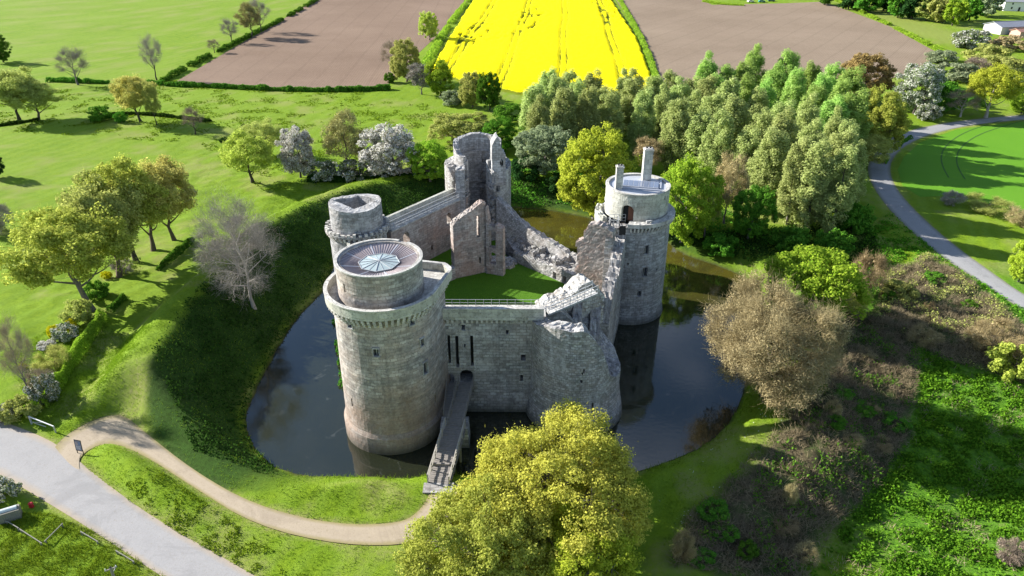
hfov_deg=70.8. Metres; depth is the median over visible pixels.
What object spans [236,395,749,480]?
grass
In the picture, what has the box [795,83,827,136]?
tree
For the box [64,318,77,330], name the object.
shrub
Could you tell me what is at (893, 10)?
tree
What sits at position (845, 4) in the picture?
tree
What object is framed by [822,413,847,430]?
shrub
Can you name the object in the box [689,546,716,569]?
shrub
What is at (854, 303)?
shrub
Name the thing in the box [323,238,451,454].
round tower
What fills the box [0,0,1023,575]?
ground
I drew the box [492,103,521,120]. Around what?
shrub
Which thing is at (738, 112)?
tree
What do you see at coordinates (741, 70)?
tree
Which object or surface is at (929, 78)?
tree
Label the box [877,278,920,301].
shrub
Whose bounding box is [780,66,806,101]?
tree
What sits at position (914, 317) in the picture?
brambles
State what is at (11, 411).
shrub
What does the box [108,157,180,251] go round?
tree
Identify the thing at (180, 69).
hedge
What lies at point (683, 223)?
tree
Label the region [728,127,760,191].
tree
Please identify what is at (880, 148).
tree
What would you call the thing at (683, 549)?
shrub
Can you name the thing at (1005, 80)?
tree
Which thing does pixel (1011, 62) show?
shrub
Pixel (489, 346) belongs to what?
curtain wall
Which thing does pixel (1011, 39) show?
shrub
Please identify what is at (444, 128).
tree
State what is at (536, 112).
tree
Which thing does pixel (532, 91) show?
tree
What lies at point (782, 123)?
tree
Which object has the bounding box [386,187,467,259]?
curtain wall
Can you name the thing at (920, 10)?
tree
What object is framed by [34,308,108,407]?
hedge
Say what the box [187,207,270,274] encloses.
tree
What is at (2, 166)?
tree
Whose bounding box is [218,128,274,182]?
tree
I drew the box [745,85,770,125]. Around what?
tree
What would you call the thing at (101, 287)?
shrub
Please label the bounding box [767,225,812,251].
shrub
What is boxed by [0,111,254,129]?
hedge
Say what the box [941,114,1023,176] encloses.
wheel track
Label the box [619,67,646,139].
tree
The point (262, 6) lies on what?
tree
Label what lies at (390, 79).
shrub
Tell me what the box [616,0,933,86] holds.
field
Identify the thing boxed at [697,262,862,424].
tree
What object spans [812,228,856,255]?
shrub
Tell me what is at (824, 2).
tree
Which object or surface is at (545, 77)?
tree
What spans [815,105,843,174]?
tree
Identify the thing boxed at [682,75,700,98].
tree
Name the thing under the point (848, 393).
shrub
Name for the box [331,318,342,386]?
ivy
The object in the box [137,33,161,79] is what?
tree
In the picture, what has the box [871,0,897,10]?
tree
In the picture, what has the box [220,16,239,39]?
tree
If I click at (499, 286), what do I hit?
grass
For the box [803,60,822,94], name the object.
tree
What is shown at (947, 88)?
shrub
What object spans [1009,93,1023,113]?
tree
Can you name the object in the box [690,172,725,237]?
tree
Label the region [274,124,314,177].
tree
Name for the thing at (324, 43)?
field
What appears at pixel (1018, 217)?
shrub
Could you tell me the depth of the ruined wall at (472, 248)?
118.61 m
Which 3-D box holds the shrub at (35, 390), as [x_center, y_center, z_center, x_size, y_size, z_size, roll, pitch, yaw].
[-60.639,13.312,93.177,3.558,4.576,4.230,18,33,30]
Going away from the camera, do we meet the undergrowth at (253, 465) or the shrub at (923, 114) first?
the undergrowth at (253, 465)
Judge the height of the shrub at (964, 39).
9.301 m
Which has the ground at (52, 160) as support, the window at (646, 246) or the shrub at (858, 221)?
the shrub at (858, 221)
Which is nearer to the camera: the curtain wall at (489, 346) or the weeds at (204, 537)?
the weeds at (204, 537)
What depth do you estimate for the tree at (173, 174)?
132.36 m
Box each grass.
[0,509,165,575]
[5,324,150,437]
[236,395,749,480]
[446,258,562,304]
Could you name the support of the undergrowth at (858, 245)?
on the ground at (52, 160)
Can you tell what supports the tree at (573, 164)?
on the ground at (52, 160)
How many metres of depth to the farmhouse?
415.32 m
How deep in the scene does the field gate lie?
89.28 m
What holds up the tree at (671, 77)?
on the ground at (52, 160)
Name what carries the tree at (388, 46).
on the ground at (52, 160)
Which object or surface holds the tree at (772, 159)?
on the ground at (52, 160)
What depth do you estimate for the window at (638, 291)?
112.74 m
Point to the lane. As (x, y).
(900, 207)
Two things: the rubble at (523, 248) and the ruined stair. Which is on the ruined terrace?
the rubble at (523, 248)
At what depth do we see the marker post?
77.72 m
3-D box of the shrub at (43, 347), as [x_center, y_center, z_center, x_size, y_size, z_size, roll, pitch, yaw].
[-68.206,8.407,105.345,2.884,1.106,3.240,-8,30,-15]
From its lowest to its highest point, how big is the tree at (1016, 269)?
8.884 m
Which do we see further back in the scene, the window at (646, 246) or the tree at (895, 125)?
the tree at (895, 125)
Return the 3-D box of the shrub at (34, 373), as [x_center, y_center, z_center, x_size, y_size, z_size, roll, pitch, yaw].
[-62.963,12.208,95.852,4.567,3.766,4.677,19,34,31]
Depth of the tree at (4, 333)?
90.64 m
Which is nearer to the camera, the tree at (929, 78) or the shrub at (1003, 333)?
the shrub at (1003, 333)
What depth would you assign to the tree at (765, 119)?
161.40 m
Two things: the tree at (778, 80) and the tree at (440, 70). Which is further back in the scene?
the tree at (440, 70)
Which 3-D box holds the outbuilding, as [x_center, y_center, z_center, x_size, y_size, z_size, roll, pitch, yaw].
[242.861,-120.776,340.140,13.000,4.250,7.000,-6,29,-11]
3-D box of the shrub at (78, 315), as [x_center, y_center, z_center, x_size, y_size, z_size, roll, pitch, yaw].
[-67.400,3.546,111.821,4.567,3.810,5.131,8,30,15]
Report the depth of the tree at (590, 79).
196.95 m
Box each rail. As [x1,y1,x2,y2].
[5,520,19,530]
[19,528,42,545]
[80,531,98,544]
[115,550,134,563]
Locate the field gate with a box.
[28,416,56,432]
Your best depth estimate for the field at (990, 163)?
177.69 m
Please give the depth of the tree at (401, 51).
251.41 m
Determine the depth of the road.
77.79 m
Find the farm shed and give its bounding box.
[983,20,1023,34]
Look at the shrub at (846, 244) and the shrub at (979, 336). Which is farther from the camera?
the shrub at (846, 244)
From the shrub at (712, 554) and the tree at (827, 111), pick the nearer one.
the shrub at (712, 554)
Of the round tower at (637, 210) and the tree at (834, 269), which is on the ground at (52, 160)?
the tree at (834, 269)
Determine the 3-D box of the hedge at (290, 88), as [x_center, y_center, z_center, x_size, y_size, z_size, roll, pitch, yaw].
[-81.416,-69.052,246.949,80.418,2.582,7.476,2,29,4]
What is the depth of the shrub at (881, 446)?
88.63 m
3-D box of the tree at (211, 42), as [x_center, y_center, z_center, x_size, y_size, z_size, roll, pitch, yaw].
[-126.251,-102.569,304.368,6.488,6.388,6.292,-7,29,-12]
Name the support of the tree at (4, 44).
on the ground at (52, 160)
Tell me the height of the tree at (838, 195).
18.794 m
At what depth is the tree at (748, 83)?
186.28 m
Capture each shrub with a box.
[0,203,15,233]
[0,394,41,424]
[0,402,14,420]
[0,475,23,502]
[21,367,53,388]
[22,373,60,404]
[22,400,39,416]
[28,343,71,372]
[36,339,56,350]
[46,324,59,337]
[50,321,78,342]
[57,298,91,322]
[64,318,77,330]
[83,280,109,299]
[86,105,112,121]
[100,271,112,278]
[110,258,133,272]
[112,111,128,122]
[218,137,227,142]
[304,160,336,181]
[334,158,372,182]
[383,72,393,82]
[439,90,461,105]
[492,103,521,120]
[511,155,539,181]
[545,172,573,194]
[668,528,697,563]
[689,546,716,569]
[696,496,730,521]
[702,232,739,257]
[710,524,740,542]
[736,538,759,560]
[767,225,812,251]
[771,513,801,536]
[782,482,799,506]
[792,538,819,566]
[809,381,829,394]
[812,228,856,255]
[822,398,842,417]
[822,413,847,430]
[834,383,855,400]
[836,202,877,234]
[837,283,875,319]
[840,429,866,448]
[849,248,894,295]
[851,399,877,418]
[858,345,878,360]
[867,402,882,415]
[867,434,893,454]
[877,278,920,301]
[881,410,912,432]
[882,291,897,302]
[905,319,942,350]
[914,104,944,120]
[923,270,947,285]
[923,301,936,311]
[924,50,959,62]
[928,333,945,342]
[930,83,967,111]
[933,62,980,81]
[940,189,966,206]
[951,29,992,48]
[960,43,1014,60]
[960,299,978,307]
[961,313,1023,358]
[963,55,993,72]
[964,190,1018,216]
[974,54,1023,74]
[985,341,1023,382]
[989,34,1023,50]
[991,323,1011,335]
[995,536,1023,567]
[1003,203,1023,227]
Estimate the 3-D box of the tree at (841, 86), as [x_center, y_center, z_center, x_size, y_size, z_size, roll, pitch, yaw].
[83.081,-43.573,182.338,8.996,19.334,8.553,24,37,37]
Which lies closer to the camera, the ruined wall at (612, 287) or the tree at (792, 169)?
the ruined wall at (612, 287)
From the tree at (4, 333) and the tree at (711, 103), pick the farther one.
the tree at (711, 103)
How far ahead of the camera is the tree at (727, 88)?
177.52 m
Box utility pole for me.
[104,565,116,575]
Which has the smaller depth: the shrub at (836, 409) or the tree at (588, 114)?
the shrub at (836, 409)
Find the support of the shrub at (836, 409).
on the ground at (52, 160)
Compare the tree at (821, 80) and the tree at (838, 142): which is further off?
the tree at (821, 80)
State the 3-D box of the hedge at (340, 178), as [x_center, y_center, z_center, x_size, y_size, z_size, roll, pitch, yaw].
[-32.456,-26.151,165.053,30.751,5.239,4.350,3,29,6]
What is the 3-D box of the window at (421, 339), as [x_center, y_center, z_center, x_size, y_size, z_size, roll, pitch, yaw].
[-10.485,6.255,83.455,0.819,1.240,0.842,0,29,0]
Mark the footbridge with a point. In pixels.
(453, 438)
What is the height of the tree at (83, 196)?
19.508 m
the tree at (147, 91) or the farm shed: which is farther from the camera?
the farm shed
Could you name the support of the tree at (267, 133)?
on the ground at (52, 160)
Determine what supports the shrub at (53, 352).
on the ground at (52, 160)
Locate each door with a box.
[619,226,625,234]
[628,206,633,220]
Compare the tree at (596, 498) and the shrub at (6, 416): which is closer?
the tree at (596, 498)
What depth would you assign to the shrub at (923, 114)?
210.30 m
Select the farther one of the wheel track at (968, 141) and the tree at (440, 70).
the tree at (440, 70)
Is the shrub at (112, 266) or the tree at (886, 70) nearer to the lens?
the shrub at (112, 266)
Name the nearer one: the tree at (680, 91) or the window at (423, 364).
the window at (423, 364)
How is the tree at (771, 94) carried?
on the ground at (52, 160)
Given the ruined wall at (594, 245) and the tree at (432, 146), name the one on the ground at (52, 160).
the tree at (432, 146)
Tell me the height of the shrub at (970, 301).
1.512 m
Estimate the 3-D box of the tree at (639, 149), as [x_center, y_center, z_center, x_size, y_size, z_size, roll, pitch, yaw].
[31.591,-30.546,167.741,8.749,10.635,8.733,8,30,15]
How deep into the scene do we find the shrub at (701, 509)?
76.14 m
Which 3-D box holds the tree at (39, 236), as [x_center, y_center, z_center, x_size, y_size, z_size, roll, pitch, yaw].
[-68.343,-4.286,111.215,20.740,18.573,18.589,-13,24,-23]
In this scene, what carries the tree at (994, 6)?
on the ground at (52, 160)
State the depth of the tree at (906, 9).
384.23 m
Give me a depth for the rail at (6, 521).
75.15 m
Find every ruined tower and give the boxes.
[444,132,510,240]
[526,302,621,436]
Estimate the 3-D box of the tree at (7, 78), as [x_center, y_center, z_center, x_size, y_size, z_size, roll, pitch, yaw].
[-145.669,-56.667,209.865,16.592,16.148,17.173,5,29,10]
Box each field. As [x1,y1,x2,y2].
[176,0,466,87]
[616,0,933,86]
[898,122,1023,213]
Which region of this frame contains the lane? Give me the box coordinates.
[868,115,1023,308]
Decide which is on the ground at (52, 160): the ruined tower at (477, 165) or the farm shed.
the farm shed
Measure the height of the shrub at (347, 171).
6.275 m
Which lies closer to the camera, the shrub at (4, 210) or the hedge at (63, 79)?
the shrub at (4, 210)
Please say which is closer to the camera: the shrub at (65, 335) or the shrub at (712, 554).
the shrub at (712, 554)
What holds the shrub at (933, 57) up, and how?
on the ground at (52, 160)
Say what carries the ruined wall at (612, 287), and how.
in the water
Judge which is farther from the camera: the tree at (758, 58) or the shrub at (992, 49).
the shrub at (992, 49)
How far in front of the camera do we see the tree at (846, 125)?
152.38 m
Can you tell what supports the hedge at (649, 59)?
on the ground at (52, 160)
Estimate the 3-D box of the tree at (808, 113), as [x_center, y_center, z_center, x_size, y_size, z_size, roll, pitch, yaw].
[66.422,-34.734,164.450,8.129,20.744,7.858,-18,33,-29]
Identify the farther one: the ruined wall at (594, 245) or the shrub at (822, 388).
the ruined wall at (594, 245)
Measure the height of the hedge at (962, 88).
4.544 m
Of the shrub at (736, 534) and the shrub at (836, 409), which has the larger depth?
the shrub at (836, 409)
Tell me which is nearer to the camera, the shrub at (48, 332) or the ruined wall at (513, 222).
the shrub at (48, 332)
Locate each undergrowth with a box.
[151,176,444,473]
[511,166,771,258]
[692,221,887,318]
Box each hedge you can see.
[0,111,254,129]
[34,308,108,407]
[45,76,164,85]
[105,237,194,312]
[159,0,318,81]
[164,81,390,91]
[306,165,435,182]
[413,0,469,76]
[617,0,659,77]
[702,0,743,5]
[834,0,945,50]
[882,135,913,163]
[940,77,987,106]
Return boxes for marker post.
[27,502,33,507]
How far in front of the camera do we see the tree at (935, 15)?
375.28 m
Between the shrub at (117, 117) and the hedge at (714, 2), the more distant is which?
the hedge at (714, 2)
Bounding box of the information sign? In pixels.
[73,439,83,454]
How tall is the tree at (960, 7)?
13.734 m
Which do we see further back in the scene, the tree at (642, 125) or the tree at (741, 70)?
the tree at (741, 70)
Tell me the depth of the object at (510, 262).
124.83 m
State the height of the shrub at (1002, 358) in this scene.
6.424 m
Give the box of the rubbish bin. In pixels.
[0,504,21,524]
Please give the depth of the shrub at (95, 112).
210.57 m
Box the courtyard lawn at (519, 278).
[428,240,564,304]
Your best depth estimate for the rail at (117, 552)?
71.62 m
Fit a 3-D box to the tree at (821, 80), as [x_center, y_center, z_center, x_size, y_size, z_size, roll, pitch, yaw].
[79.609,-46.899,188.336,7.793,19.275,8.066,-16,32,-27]
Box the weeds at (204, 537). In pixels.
[124,467,311,575]
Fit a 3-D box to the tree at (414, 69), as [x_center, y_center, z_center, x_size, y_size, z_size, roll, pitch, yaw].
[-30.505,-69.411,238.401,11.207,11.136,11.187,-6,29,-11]
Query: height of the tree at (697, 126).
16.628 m
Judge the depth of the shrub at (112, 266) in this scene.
125.65 m
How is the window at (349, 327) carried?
in the round tower at (385, 300)
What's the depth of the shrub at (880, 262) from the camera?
116.70 m
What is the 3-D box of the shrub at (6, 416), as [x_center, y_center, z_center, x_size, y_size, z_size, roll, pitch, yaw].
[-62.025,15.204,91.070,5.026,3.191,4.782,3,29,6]
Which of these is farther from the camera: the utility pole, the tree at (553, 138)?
the tree at (553, 138)
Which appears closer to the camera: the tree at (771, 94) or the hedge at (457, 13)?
the tree at (771, 94)
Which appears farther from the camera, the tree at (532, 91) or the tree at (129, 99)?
the tree at (129, 99)
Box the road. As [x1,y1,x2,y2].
[0,421,253,575]
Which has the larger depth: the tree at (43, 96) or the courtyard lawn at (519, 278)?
the tree at (43, 96)
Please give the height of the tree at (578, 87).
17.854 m
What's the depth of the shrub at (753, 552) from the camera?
73.13 m
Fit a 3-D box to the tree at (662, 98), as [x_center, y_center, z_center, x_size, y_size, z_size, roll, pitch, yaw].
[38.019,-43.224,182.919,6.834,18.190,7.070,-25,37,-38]
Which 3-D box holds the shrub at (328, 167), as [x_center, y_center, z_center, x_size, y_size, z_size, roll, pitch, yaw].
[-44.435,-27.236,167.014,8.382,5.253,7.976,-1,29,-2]
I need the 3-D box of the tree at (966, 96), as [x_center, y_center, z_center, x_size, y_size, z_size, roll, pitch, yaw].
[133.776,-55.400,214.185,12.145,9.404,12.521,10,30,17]
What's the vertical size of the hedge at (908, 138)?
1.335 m
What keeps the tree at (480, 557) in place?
on the ground at (52, 160)
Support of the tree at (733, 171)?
on the ground at (52, 160)
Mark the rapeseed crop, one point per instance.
(518, 47)
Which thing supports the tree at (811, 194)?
on the ground at (52, 160)
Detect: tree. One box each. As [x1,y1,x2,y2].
[0,34,12,61]
[0,66,39,119]
[0,157,4,173]
[0,201,143,311]
[0,311,36,386]
[2,78,62,119]
[54,45,90,84]
[55,169,148,277]
[72,152,170,263]
[108,73,158,121]
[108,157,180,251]
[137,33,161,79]
[140,79,161,124]
[144,154,197,240]
[181,105,204,134]
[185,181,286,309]
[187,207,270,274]
[206,39,219,52]
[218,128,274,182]
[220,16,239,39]
[231,1,260,36]
[236,116,283,146]
[250,0,270,31]
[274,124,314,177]
[320,104,372,159]
[356,121,420,176]
[379,38,395,62]
[388,37,420,81]
[392,471,554,575]
[405,62,432,94]
[405,139,448,181]
[418,11,439,39]
[424,56,454,95]
[426,111,489,144]
[448,396,653,575]
[457,71,484,107]
[476,70,502,110]
[479,116,522,151]
[511,124,576,174]
[517,82,550,139]
[525,93,552,158]
[532,499,645,575]
[534,66,558,99]
[544,73,568,123]
[549,85,579,154]
[556,121,642,218]
[560,68,576,90]
[569,75,586,141]
[575,85,601,159]
[583,68,604,104]
[596,84,608,107]
[596,87,624,154]
[614,67,633,124]
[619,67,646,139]
[627,86,656,151]
[632,134,666,168]
[642,75,664,112]
[649,83,672,151]
[658,69,678,91]
[658,97,690,173]
[661,76,691,112]
[661,152,725,246]
[678,89,701,146]
[679,109,721,167]
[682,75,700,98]
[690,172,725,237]
[694,50,719,81]
[695,74,718,98]
[696,92,724,122]
[697,108,734,183]
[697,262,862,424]
[710,72,725,88]
[710,149,751,223]
[715,76,741,144]
[716,93,752,157]
[718,63,738,84]
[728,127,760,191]
[731,184,778,239]
[732,57,757,89]
[739,72,756,104]
[741,106,774,156]
[744,42,767,85]
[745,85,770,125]
[746,126,790,210]
[757,76,777,109]
[759,62,787,104]
[762,244,873,325]
[766,105,798,183]
[770,98,797,147]
[773,48,801,77]
[774,75,806,117]
[776,135,810,224]
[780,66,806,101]
[789,91,823,142]
[791,137,838,229]
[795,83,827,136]
[797,117,826,161]
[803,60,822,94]
[811,72,834,105]
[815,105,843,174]
[816,128,861,214]
[816,145,861,233]
[818,94,852,143]
[819,0,833,4]
[824,61,844,87]
[828,77,852,117]
[836,64,867,101]
[837,52,897,100]
[838,0,856,9]
[838,118,860,143]
[841,87,873,153]
[845,139,868,209]
[853,0,884,12]
[859,134,895,168]
[860,83,912,156]
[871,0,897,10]
[887,0,909,17]
[892,61,947,113]
[898,0,928,18]
[915,0,943,20]
[923,0,955,22]
[942,0,971,25]
[946,87,984,116]
[958,0,985,20]
[966,62,1023,117]
[970,0,1005,15]
[1007,240,1023,281]
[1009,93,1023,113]
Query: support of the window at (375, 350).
in the round tower at (385, 300)
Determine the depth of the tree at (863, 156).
146.79 m
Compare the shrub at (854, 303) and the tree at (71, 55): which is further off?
the tree at (71, 55)
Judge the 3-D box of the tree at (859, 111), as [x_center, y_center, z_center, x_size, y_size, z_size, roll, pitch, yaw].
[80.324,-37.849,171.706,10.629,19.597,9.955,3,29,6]
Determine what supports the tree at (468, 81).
on the ground at (52, 160)
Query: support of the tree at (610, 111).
on the ground at (52, 160)
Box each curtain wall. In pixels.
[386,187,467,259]
[442,299,546,411]
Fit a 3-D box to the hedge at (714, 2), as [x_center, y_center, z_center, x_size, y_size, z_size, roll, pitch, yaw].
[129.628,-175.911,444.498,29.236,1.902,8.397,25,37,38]
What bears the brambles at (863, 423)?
on the ground at (52, 160)
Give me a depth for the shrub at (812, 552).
73.80 m
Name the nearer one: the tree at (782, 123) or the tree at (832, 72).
the tree at (782, 123)
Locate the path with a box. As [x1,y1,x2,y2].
[55,415,460,544]
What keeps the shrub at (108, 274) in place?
on the ground at (52, 160)
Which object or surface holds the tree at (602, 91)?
on the ground at (52, 160)
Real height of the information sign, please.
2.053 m
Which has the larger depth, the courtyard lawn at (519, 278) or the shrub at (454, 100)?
the shrub at (454, 100)
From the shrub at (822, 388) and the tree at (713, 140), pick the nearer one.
the shrub at (822, 388)
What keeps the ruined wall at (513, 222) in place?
in the water
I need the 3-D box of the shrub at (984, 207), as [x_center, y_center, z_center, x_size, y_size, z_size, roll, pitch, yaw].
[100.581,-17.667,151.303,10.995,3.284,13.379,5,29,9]
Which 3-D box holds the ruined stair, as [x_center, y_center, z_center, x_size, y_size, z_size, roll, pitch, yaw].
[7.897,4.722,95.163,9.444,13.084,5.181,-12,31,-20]
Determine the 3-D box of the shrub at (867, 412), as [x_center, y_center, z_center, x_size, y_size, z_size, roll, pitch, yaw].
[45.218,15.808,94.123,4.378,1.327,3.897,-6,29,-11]
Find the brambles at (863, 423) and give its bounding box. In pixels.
[667,308,923,575]
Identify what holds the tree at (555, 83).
on the ground at (52, 160)
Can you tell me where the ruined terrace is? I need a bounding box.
[507,238,577,283]
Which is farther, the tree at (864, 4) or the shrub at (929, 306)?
the tree at (864, 4)
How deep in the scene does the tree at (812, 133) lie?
147.29 m
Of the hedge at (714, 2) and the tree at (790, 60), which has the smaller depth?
the tree at (790, 60)
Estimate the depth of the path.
79.37 m
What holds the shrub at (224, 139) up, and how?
on the ground at (52, 160)
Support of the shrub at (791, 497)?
on the ground at (52, 160)
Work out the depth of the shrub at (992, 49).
285.19 m
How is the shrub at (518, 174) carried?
on the ground at (52, 160)
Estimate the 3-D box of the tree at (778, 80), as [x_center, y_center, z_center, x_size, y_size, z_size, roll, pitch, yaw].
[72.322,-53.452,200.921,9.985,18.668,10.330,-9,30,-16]
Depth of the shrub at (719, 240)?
133.60 m
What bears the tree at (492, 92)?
on the ground at (52, 160)
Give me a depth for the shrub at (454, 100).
227.82 m
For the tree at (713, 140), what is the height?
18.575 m
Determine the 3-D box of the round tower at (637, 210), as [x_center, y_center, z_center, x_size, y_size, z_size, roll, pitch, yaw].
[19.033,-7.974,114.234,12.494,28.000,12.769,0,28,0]
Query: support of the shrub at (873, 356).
on the ground at (52, 160)
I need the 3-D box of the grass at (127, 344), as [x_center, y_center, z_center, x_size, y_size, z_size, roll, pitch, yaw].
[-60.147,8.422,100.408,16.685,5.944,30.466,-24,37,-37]
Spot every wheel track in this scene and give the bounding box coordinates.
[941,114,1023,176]
[956,120,1023,178]
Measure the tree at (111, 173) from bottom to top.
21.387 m
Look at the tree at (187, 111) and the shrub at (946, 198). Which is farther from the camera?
the tree at (187, 111)
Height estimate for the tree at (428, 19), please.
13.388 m
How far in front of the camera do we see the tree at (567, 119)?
171.84 m
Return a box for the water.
[246,208,754,479]
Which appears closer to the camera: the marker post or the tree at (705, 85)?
the marker post
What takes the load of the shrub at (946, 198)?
on the ground at (52, 160)
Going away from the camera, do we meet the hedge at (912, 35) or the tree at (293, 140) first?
the tree at (293, 140)
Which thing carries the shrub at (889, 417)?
on the ground at (52, 160)
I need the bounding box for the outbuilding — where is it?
[1009,28,1023,36]
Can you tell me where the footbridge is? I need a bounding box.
[423,375,473,493]
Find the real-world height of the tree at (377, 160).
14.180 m
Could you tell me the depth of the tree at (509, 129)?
181.82 m
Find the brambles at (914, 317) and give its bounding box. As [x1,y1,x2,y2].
[868,253,1023,382]
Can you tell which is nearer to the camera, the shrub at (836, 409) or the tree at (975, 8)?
the shrub at (836, 409)
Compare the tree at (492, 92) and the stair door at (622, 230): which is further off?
the tree at (492, 92)
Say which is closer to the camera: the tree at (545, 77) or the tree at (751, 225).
the tree at (751, 225)
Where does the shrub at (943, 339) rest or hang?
on the ground at (52, 160)
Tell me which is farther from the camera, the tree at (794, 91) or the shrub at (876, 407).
the tree at (794, 91)
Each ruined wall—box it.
[450,199,504,280]
[496,197,578,265]
[574,220,617,291]
[600,235,625,344]
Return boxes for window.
[347,323,353,329]
[372,347,380,357]
[408,320,415,326]
[419,336,425,347]
[422,359,428,375]
[636,290,641,297]
[641,266,648,277]
[643,244,649,254]
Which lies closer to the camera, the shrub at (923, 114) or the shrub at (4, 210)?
the shrub at (4, 210)
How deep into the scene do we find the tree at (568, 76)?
191.97 m
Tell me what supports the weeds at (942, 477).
on the ground at (52, 160)
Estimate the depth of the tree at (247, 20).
331.23 m
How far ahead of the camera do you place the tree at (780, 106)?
171.80 m
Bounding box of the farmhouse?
[1001,0,1023,10]
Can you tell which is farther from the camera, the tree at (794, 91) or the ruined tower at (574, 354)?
the tree at (794, 91)
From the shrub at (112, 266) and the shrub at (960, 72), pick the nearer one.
the shrub at (112, 266)
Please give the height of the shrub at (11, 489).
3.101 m
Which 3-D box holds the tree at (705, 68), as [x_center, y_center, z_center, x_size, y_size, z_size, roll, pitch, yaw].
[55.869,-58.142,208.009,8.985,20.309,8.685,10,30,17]
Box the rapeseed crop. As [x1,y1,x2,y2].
[434,0,651,96]
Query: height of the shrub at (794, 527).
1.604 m
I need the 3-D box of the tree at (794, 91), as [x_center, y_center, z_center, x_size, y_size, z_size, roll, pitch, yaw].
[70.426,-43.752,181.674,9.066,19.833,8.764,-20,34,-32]
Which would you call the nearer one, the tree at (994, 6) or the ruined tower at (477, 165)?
the ruined tower at (477, 165)
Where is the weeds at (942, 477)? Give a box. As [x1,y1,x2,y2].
[810,349,1023,575]
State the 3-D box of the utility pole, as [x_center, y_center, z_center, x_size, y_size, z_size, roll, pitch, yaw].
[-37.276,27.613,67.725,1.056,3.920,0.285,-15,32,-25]
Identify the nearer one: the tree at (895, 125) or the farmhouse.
the tree at (895, 125)
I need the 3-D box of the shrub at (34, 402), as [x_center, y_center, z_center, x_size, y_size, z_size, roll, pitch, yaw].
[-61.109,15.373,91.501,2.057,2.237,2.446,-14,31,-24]
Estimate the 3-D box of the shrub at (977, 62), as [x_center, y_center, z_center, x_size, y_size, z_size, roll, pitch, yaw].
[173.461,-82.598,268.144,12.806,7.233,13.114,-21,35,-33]
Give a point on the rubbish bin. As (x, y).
(10, 513)
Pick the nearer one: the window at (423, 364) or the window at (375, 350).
the window at (375, 350)
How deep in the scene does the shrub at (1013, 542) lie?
73.73 m
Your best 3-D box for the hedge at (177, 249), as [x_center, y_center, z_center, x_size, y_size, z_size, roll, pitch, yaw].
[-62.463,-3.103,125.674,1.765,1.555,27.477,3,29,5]
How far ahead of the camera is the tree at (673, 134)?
165.22 m
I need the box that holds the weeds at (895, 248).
[854,212,1023,354]
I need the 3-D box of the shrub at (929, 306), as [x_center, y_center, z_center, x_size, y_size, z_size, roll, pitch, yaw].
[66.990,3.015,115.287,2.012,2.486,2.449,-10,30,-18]
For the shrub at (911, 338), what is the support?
on the ground at (52, 160)
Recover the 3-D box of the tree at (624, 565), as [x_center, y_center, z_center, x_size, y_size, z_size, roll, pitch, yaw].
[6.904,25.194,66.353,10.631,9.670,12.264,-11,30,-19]
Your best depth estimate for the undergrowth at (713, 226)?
158.80 m
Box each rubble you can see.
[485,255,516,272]
[511,237,576,270]
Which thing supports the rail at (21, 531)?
on the ground at (52, 160)
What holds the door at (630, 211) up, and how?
in the round tower at (637, 210)
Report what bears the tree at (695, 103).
on the ground at (52, 160)
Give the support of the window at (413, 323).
in the round tower at (385, 300)
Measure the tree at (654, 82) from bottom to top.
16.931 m
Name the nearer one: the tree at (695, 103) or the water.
the water
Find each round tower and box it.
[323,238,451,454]
[325,194,389,271]
[594,147,674,324]
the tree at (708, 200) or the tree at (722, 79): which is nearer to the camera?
the tree at (708, 200)
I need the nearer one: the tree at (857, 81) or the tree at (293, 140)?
the tree at (293, 140)
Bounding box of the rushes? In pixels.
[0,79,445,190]
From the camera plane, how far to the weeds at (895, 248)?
135.32 m
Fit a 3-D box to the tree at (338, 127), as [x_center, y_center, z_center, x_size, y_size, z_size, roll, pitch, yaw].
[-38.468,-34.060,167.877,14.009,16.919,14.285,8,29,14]
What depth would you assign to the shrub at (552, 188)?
158.68 m
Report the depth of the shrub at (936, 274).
123.08 m
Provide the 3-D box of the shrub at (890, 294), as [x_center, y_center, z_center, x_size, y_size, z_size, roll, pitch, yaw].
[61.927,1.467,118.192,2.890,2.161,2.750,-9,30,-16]
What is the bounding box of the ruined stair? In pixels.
[535,273,604,326]
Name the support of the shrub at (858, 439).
on the ground at (52, 160)
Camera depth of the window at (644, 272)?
111.18 m
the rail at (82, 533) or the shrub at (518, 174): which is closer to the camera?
the rail at (82, 533)
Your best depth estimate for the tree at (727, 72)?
202.29 m
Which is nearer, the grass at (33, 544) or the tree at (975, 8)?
the grass at (33, 544)
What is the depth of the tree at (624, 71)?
196.93 m
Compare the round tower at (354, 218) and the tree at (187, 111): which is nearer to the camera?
the round tower at (354, 218)
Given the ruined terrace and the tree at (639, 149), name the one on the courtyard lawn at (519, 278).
the ruined terrace

